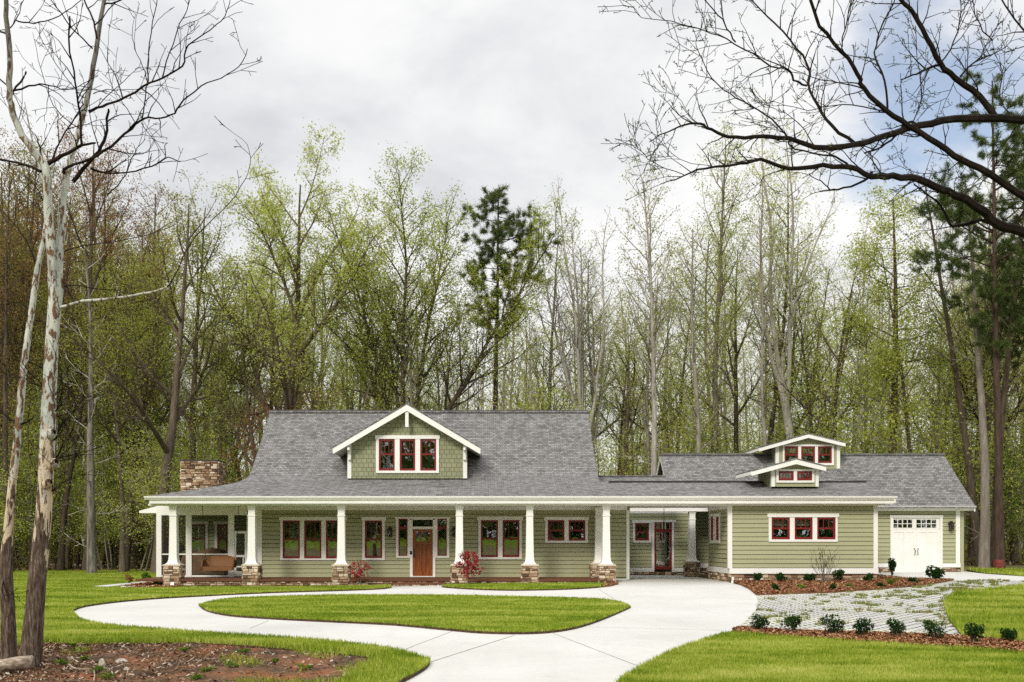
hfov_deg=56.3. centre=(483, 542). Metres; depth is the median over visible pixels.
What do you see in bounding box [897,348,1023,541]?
understory tree
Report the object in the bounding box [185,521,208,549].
window
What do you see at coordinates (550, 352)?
broadleaf tree
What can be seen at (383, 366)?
forest tree
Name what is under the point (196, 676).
weed clump
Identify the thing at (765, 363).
forest tree
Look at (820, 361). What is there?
forest tree
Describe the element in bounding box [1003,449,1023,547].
understory tree
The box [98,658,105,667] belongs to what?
rock
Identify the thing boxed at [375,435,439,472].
window
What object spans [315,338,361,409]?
forest tree
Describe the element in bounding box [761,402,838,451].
understory tree
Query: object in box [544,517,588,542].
window
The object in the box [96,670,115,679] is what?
weed clump
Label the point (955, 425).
understory tree
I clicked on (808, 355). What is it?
forest tree
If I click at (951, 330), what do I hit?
forest tree
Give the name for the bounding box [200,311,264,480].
forest tree
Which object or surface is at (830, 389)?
forest tree
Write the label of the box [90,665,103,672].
weed clump
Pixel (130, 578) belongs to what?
garden shrub
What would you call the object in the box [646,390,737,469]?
understory tree
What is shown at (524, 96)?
sky
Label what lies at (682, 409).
forest tree
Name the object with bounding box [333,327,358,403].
forest tree
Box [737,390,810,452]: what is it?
understory tree
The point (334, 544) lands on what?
table lamp
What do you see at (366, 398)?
forest tree
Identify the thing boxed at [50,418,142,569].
understory tree
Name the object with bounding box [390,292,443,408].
forest tree
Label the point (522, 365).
forest tree
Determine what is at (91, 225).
broadleaf tree
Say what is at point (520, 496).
house
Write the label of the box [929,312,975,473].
forest tree
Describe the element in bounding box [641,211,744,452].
forest tree
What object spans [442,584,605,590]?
lawn strip
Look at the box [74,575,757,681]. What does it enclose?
driveway
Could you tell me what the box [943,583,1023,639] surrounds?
grass
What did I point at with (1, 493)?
understory tree
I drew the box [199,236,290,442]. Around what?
forest tree
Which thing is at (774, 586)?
bedding plant
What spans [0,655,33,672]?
fallen log
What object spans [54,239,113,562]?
forest tree
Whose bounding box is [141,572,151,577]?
garden shrub
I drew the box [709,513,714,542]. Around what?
window
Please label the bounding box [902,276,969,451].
forest tree
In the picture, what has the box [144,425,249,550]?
understory tree
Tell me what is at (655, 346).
forest tree
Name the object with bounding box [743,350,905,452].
understory tree
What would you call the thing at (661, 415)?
understory tree
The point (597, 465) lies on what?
undergrowth
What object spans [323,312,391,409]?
forest tree
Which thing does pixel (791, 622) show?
boxwood shrub
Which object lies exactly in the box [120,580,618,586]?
mulch chips
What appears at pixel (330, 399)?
understory tree
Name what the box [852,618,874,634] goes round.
boxwood shrub
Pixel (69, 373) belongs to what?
forest tree
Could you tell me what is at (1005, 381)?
broadleaf tree
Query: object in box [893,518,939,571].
garage door
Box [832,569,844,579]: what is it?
boxwood shrub
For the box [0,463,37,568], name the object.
understory tree
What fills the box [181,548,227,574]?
covered furniture
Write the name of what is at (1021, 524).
understory tree
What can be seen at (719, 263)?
broadleaf tree
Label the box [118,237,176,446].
forest tree
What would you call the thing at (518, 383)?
forest tree
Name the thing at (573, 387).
forest tree
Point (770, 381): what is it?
forest tree
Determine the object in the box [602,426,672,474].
understory tree
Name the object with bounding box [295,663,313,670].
weed clump
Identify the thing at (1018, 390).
forest tree
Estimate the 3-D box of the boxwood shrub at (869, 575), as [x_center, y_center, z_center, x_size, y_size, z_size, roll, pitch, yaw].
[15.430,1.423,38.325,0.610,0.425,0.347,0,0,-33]
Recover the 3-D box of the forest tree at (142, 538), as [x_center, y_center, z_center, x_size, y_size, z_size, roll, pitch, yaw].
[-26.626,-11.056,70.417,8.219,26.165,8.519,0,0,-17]
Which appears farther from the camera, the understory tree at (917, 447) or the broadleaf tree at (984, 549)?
the understory tree at (917, 447)
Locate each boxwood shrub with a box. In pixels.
[750,614,769,628]
[753,573,762,579]
[774,572,787,580]
[780,614,801,630]
[803,573,815,580]
[818,614,845,632]
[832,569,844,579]
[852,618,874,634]
[863,572,873,580]
[886,618,906,635]
[922,619,946,637]
[963,622,985,641]
[997,627,1017,639]
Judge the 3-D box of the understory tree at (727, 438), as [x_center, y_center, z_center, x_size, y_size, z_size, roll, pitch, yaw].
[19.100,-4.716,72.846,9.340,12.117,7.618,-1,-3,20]
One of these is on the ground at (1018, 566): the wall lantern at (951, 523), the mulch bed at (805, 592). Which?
the mulch bed at (805, 592)
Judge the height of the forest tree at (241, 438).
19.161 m
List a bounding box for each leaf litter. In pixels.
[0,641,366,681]
[14,552,1023,569]
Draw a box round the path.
[99,581,149,586]
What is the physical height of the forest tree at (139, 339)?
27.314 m
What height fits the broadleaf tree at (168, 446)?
22.811 m
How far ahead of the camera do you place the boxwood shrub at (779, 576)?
38.23 m
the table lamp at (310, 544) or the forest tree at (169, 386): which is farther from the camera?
the forest tree at (169, 386)
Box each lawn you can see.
[0,569,429,681]
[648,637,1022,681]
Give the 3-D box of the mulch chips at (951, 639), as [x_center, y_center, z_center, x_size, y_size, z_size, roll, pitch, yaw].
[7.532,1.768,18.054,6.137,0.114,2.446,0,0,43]
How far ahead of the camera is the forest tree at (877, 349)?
83.75 m
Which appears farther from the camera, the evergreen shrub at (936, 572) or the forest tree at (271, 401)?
the forest tree at (271, 401)
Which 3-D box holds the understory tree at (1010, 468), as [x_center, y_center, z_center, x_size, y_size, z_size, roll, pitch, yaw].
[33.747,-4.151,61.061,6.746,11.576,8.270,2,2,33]
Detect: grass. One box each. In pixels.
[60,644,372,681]
[441,581,605,589]
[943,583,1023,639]
[968,566,1023,575]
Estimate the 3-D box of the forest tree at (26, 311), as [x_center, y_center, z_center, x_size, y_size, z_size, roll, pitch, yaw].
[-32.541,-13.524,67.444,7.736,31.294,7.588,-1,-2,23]
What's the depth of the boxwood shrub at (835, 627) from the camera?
18.52 m
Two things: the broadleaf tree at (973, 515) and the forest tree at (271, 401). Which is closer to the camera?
the broadleaf tree at (973, 515)
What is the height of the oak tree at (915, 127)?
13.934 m
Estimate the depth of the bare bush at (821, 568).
37.18 m
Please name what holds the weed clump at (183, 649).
on the dirt bank
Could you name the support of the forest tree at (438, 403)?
on the ground at (1018, 566)
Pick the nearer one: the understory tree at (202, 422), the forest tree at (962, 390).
the understory tree at (202, 422)
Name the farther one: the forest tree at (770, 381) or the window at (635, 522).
the forest tree at (770, 381)
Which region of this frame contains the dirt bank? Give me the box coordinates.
[0,643,370,681]
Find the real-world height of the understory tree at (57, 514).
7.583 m
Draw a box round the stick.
[68,664,90,669]
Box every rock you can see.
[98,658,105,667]
[115,658,126,662]
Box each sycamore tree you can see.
[0,0,274,667]
[0,102,69,658]
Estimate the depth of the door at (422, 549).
40.97 m
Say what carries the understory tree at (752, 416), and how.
on the ground at (1018, 566)
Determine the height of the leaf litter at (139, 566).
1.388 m
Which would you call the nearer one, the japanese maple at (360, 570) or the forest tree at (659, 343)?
the japanese maple at (360, 570)
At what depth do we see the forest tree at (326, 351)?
90.00 m
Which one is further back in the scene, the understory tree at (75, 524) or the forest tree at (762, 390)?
the understory tree at (75, 524)
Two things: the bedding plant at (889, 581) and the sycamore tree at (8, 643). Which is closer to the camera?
the sycamore tree at (8, 643)
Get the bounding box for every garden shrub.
[125,573,133,582]
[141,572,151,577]
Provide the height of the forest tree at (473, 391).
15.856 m
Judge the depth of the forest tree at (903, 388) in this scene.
59.12 m
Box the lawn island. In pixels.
[199,595,630,633]
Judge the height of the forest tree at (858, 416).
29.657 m
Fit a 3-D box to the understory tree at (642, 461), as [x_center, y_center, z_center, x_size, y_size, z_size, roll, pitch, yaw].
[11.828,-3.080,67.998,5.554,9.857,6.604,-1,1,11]
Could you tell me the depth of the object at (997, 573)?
43.30 m
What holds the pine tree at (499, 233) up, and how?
on the ground at (1018, 566)
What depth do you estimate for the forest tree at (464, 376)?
85.16 m
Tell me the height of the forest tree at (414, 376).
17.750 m
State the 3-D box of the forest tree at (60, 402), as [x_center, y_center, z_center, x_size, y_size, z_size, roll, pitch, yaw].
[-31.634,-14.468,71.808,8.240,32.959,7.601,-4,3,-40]
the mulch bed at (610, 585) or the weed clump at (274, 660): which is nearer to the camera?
the weed clump at (274, 660)
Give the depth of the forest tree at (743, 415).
99.46 m
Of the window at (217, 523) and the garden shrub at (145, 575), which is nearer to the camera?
the garden shrub at (145, 575)
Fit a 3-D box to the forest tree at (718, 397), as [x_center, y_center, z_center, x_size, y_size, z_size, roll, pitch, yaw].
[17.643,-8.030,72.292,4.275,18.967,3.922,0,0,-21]
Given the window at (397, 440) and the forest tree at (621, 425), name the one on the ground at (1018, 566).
the forest tree at (621, 425)
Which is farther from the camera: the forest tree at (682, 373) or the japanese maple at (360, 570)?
the forest tree at (682, 373)
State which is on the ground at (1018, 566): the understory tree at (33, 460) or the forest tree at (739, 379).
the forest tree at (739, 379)
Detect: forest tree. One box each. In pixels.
[0,121,30,356]
[0,136,74,567]
[0,143,89,560]
[0,146,62,497]
[0,160,57,571]
[0,184,41,466]
[0,225,32,438]
[0,246,20,314]
[2,122,100,544]
[3,150,75,495]
[4,205,113,525]
[4,227,73,564]
[19,210,88,487]
[20,210,109,559]
[26,257,133,570]
[27,177,115,567]
[34,196,179,552]
[44,208,118,548]
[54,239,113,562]
[62,222,176,564]
[63,144,129,554]
[66,279,186,571]
[68,163,155,568]
[70,205,149,543]
[80,249,198,562]
[93,240,170,557]
[103,249,197,568]
[109,211,194,458]
[115,170,203,464]
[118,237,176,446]
[125,201,196,402]
[134,280,233,491]
[139,218,189,549]
[145,234,196,442]
[148,316,242,545]
[151,299,191,450]
[167,300,211,459]
[172,370,197,462]
[182,292,269,547]
[186,317,236,549]
[187,326,264,480]
[187,328,263,550]
[193,304,253,548]
[197,334,244,480]
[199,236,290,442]
[200,286,297,467]
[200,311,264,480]
[205,285,239,482]
[227,258,321,422]
[229,303,267,478]
[233,260,314,460]
[248,282,351,409]
[252,257,315,436]
[263,291,347,423]
[264,300,352,409]
[289,271,366,409]
[294,293,346,409]
[298,330,396,409]
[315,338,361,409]
[318,295,369,409]
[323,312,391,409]
[332,345,373,408]
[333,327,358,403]
[341,279,431,409]
[357,350,413,409]
[359,354,412,409]
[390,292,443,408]
[390,354,456,409]
[392,327,432,407]
[399,290,446,409]
[405,335,442,406]
[408,314,458,409]
[428,356,473,409]
[432,321,472,408]
[442,328,487,409]
[452,346,489,409]
[461,345,502,409]
[465,362,488,409]
[477,282,532,409]
[484,315,562,409]
[485,297,518,409]
[498,352,531,409]
[508,314,598,409]
[511,294,550,409]
[520,330,564,409]
[539,332,567,408]
[542,231,633,418]
[546,357,588,409]
[552,283,673,437]
[553,244,617,472]
[555,291,597,408]
[574,300,632,462]
[579,345,625,473]
[585,306,702,474]
[586,240,700,434]
[595,303,659,474]
[595,352,673,474]
[598,304,649,474]
[602,279,645,474]
[615,225,685,474]
[631,325,701,452]
[634,340,651,469]
[638,258,693,450]
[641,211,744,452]
[645,251,724,450]
[658,352,693,452]
[659,220,756,443]
[660,207,784,452]
[660,319,709,450]
[684,316,733,452]
[686,287,753,452]
[688,257,752,452]
[718,323,751,447]
[722,326,767,450]
[728,152,833,444]
[729,291,798,447]
[734,204,805,451]
[739,221,854,448]
[748,229,882,438]
[748,252,797,437]
[753,343,777,423]
[756,317,803,432]
[766,269,844,450]
[786,247,850,451]
[787,252,835,452]
[787,299,853,427]
[803,303,864,437]
[814,278,859,439]
[823,301,886,449]
[828,273,899,451]
[835,203,889,449]
[843,281,913,449]
[852,283,927,452]
[858,233,941,452]
[858,272,905,452]
[870,288,924,452]
[872,334,920,450]
[898,309,920,437]
[898,325,993,459]
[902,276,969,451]
[906,261,1023,520]
[909,301,1023,483]
[910,296,974,444]
[916,252,973,447]
[916,344,954,452]
[920,221,979,529]
[924,252,1023,452]
[927,284,974,546]
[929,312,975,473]
[935,180,1023,561]
[941,268,1023,508]
[943,226,1016,564]
[955,238,1023,467]
[957,237,1023,538]
[986,235,1023,558]
[999,262,1023,506]
[1007,203,1023,368]
[1009,294,1023,419]
[1012,235,1023,549]
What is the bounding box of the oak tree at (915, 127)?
[598,0,1023,249]
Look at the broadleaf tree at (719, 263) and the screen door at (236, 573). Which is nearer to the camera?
the screen door at (236, 573)
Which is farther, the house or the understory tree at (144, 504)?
the understory tree at (144, 504)
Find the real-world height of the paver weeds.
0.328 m
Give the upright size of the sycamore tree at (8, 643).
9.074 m
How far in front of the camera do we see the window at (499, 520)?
40.94 m
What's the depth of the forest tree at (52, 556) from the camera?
78.22 m
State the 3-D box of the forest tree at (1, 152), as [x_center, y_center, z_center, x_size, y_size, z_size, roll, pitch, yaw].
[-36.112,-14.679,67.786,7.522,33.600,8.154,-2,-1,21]
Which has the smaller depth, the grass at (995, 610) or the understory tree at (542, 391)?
the grass at (995, 610)
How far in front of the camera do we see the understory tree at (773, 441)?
61.27 m
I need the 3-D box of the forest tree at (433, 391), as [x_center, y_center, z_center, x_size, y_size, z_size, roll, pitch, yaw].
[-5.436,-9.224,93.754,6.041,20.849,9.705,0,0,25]
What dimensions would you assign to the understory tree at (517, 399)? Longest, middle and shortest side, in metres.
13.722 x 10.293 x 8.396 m
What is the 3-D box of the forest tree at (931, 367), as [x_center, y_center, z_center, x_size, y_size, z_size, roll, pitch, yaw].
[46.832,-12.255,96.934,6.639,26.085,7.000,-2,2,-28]
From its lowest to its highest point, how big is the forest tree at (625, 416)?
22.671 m
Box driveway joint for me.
[431,635,513,661]
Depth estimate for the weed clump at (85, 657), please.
15.21 m
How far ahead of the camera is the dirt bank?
14.86 m
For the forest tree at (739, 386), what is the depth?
107.43 m
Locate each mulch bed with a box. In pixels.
[599,583,618,587]
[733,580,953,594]
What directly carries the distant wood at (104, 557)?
on the ground at (1018, 566)
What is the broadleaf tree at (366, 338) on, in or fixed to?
on the ground at (1018, 566)
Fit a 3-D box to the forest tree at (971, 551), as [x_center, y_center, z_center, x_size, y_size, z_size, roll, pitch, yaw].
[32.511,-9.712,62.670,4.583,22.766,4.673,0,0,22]
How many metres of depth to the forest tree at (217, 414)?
70.72 m
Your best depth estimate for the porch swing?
39.99 m
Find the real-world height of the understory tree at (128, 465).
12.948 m
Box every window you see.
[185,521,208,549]
[213,521,227,552]
[279,517,346,559]
[361,517,385,559]
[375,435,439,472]
[477,516,522,558]
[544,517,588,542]
[632,520,652,542]
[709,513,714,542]
[714,513,720,542]
[767,513,838,541]
[775,469,814,482]
[782,444,834,464]
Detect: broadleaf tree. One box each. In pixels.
[0,111,183,569]
[41,189,239,572]
[61,242,130,572]
[75,166,271,550]
[121,217,189,570]
[162,119,409,431]
[219,380,342,484]
[293,142,582,409]
[521,207,594,409]
[530,178,639,428]
[599,153,695,474]
[661,115,758,452]
[718,99,847,452]
[815,179,967,452]
[892,147,992,566]
[936,167,1011,568]
[964,196,1023,567]
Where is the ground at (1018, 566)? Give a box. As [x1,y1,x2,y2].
[80,544,1023,632]
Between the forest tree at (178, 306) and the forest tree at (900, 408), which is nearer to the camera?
the forest tree at (900, 408)
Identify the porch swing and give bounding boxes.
[201,506,238,570]
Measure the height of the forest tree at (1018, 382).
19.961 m
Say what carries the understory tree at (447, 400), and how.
on the ground at (1018, 566)
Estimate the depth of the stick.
14.43 m
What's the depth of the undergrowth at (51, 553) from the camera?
63.65 m
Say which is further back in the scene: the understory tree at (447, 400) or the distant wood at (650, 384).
the distant wood at (650, 384)
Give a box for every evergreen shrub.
[887,558,896,574]
[925,565,944,578]
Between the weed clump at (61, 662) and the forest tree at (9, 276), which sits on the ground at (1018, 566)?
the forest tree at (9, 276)
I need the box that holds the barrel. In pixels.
[993,560,1003,567]
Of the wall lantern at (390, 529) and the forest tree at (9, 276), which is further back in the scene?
the forest tree at (9, 276)
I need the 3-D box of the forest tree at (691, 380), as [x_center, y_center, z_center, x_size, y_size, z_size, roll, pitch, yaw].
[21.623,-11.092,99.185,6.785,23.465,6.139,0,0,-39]
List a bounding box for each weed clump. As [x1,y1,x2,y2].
[55,657,69,666]
[81,655,88,659]
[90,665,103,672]
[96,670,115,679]
[178,646,188,654]
[189,673,204,679]
[201,666,216,671]
[225,661,238,667]
[237,648,250,654]
[270,658,278,663]
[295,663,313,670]
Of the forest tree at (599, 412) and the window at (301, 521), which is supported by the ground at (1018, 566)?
the forest tree at (599, 412)
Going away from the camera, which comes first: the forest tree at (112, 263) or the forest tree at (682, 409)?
the forest tree at (112, 263)
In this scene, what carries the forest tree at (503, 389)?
on the ground at (1018, 566)
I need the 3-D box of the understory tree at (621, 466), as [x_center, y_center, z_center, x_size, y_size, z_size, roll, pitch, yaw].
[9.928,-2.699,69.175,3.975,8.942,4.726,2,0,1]
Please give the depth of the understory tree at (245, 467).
75.91 m
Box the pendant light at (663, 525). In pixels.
[662,522,665,529]
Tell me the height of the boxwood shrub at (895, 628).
0.405 m
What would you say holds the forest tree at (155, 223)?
on the ground at (1018, 566)
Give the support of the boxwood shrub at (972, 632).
on the mulch strip at (869, 634)
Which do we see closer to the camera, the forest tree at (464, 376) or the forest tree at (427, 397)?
the forest tree at (427, 397)
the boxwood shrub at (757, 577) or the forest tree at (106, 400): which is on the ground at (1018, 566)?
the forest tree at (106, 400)
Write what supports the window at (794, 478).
in the house
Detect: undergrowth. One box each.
[0,385,1023,568]
[0,435,1023,568]
[0,471,1023,570]
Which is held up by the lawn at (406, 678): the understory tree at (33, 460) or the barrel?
the understory tree at (33, 460)
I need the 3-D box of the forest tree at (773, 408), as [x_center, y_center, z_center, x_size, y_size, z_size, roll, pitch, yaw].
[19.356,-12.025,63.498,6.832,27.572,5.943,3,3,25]
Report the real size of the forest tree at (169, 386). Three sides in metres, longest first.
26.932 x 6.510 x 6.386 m
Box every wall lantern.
[387,526,392,536]
[451,526,455,536]
[948,521,954,529]
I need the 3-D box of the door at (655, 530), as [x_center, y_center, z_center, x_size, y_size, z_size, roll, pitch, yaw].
[8.890,0.172,47.265,0.872,2.332,0.131,0,0,0]
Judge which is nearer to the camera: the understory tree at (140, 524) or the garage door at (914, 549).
the garage door at (914, 549)
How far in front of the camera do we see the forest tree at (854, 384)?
68.33 m
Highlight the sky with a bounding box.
[0,0,1023,522]
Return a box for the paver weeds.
[748,578,1023,628]
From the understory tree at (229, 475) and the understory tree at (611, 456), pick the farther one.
the understory tree at (611, 456)
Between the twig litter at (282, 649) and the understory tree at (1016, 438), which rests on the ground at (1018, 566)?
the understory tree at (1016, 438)
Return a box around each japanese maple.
[348,560,371,584]
[454,550,482,581]
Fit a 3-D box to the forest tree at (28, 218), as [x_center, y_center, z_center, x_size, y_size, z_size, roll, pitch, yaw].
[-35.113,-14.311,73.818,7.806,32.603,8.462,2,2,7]
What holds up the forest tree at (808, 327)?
on the ground at (1018, 566)
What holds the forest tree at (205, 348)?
on the ground at (1018, 566)
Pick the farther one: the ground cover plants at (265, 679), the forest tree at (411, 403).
the forest tree at (411, 403)
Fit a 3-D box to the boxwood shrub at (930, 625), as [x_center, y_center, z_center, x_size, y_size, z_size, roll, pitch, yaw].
[8.366,1.628,17.729,0.453,0.412,0.371,0,0,9]
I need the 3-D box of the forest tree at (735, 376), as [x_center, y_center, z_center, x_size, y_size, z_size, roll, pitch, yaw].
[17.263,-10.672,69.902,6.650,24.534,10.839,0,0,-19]
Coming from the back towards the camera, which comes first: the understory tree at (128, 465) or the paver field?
the understory tree at (128, 465)
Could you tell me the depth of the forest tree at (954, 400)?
99.33 m
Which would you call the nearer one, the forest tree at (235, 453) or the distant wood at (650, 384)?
the forest tree at (235, 453)
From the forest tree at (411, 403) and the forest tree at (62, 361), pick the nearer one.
the forest tree at (411, 403)
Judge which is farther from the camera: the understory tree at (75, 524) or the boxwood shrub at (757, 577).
the understory tree at (75, 524)
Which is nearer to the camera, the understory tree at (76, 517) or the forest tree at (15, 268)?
the understory tree at (76, 517)
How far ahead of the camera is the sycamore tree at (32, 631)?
14.80 m
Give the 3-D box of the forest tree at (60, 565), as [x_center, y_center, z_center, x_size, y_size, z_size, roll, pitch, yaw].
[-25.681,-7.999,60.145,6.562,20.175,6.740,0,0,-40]
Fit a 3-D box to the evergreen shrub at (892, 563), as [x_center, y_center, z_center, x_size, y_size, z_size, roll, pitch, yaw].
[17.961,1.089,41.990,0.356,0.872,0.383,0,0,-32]
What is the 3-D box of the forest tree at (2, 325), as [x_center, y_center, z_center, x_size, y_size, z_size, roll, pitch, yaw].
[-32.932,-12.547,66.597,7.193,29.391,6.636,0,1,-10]
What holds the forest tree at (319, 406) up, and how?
on the ground at (1018, 566)
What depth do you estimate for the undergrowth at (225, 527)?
68.44 m
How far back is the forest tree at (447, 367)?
107.02 m
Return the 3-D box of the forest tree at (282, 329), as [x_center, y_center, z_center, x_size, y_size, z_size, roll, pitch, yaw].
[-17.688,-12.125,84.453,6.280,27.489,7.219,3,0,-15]
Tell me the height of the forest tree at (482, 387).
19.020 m
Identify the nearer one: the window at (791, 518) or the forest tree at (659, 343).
the window at (791, 518)
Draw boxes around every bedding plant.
[771,583,779,589]
[885,578,894,583]
[908,577,919,581]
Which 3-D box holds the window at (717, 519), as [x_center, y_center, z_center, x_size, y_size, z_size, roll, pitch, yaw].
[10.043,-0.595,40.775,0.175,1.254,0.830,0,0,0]
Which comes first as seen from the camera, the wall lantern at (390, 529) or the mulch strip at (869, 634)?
the mulch strip at (869, 634)
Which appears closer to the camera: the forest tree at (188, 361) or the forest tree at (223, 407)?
the forest tree at (223, 407)
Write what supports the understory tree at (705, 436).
on the ground at (1018, 566)
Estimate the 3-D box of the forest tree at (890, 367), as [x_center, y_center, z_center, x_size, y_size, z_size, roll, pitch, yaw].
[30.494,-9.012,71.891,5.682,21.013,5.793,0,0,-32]
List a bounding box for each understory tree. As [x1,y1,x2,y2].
[0,362,96,542]
[0,401,72,563]
[0,434,57,550]
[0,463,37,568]
[2,478,51,564]
[18,389,159,569]
[26,474,81,556]
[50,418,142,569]
[54,483,103,562]
[56,407,148,540]
[88,410,219,570]
[95,421,171,532]
[118,391,216,543]
[118,444,180,559]
[125,366,248,544]
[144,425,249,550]
[180,419,251,530]
[230,446,258,481]
[298,372,365,409]
[370,371,433,409]
[420,366,489,409]
[475,356,597,457]
[522,369,608,474]
[595,424,645,474]
[602,354,733,474]
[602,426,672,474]
[610,449,643,474]
[622,435,664,474]
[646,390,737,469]
[668,408,745,452]
[706,401,758,452]
[721,395,780,452]
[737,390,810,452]
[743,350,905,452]
[756,429,796,452]
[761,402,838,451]
[795,327,966,483]
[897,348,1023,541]
[897,420,964,484]
[898,363,1023,487]
[950,454,979,543]
[965,390,1023,546]
[965,439,1023,549]
[992,384,1023,507]
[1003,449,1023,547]
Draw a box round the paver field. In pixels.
[739,580,1023,634]
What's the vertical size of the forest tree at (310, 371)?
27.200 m
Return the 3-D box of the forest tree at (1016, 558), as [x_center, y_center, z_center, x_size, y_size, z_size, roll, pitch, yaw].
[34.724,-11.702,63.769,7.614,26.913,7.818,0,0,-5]
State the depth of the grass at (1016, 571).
44.40 m
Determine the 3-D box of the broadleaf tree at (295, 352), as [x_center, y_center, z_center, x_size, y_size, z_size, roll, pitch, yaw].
[-11.936,-11.840,57.790,12.896,27.917,14.511,0,0,-40]
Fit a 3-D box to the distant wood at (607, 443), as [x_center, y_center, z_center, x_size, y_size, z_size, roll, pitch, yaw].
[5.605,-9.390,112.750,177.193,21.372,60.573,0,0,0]
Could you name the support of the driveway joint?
on the driveway
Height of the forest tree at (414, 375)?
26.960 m
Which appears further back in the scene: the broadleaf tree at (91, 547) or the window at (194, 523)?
the broadleaf tree at (91, 547)
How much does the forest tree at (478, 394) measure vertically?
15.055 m
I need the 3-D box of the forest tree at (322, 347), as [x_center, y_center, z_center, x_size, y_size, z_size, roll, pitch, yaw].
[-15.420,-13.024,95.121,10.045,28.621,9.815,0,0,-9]
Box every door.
[234,531,246,575]
[413,529,432,575]
[654,522,671,568]
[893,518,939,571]
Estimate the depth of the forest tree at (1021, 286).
63.72 m
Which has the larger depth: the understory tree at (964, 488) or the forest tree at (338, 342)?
the forest tree at (338, 342)
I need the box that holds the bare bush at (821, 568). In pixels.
[810,545,840,581]
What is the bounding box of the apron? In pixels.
[877,571,1023,580]
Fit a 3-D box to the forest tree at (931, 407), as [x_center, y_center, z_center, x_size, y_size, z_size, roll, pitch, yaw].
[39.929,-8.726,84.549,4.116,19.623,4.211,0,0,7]
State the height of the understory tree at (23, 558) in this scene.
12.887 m
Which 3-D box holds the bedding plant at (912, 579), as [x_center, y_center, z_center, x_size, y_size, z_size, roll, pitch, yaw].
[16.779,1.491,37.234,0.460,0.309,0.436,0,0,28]
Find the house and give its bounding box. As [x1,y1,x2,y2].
[135,403,975,586]
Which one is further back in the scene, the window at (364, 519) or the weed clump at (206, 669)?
the window at (364, 519)
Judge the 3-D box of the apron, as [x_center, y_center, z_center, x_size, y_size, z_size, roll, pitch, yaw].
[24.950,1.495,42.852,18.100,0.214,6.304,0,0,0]
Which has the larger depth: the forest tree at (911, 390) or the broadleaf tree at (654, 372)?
the forest tree at (911, 390)
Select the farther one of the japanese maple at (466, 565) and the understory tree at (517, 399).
the understory tree at (517, 399)
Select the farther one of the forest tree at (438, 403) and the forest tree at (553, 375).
the forest tree at (553, 375)
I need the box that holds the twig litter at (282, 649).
[0,640,295,681]
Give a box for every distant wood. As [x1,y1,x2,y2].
[0,488,1009,569]
[7,266,1019,491]
[11,320,280,567]
[20,331,1017,509]
[20,378,1019,552]
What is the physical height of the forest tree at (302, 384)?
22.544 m
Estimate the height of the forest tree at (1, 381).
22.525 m
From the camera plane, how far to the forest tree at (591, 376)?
68.05 m
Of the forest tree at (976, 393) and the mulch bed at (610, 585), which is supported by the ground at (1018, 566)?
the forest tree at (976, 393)
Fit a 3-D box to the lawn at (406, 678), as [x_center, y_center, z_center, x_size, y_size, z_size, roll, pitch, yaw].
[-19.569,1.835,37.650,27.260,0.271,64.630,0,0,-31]
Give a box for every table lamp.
[306,541,314,555]
[331,541,336,555]
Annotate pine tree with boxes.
[455,183,562,409]
[906,68,1023,568]
[950,126,1023,439]
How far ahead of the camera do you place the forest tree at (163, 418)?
58.74 m
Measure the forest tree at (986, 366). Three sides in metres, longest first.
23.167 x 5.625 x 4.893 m
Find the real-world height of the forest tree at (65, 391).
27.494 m
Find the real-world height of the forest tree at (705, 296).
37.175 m
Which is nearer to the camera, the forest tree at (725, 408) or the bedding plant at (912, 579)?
the bedding plant at (912, 579)
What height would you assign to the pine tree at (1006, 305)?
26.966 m
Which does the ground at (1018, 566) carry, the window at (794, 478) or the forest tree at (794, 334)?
the forest tree at (794, 334)
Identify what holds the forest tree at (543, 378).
on the ground at (1018, 566)
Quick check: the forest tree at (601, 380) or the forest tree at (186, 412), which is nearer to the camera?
the forest tree at (601, 380)
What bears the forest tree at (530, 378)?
on the ground at (1018, 566)
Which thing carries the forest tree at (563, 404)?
on the ground at (1018, 566)
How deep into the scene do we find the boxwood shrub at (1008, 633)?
17.18 m
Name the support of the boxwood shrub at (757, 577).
on the mulch bed at (805, 592)
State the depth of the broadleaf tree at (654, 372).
60.16 m
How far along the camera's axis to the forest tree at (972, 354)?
84.79 m
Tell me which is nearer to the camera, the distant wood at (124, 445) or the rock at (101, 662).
the rock at (101, 662)
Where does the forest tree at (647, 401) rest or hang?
on the ground at (1018, 566)
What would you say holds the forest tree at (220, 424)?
on the ground at (1018, 566)
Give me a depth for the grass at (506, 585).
35.64 m
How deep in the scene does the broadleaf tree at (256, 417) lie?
56.23 m
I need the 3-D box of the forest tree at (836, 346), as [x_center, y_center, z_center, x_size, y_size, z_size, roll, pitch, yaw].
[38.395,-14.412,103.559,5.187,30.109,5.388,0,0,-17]
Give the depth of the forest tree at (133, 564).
64.16 m
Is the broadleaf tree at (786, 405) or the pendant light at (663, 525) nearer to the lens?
the pendant light at (663, 525)
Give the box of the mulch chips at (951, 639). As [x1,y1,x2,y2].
[731,625,1023,652]
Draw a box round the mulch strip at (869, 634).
[732,627,1018,647]

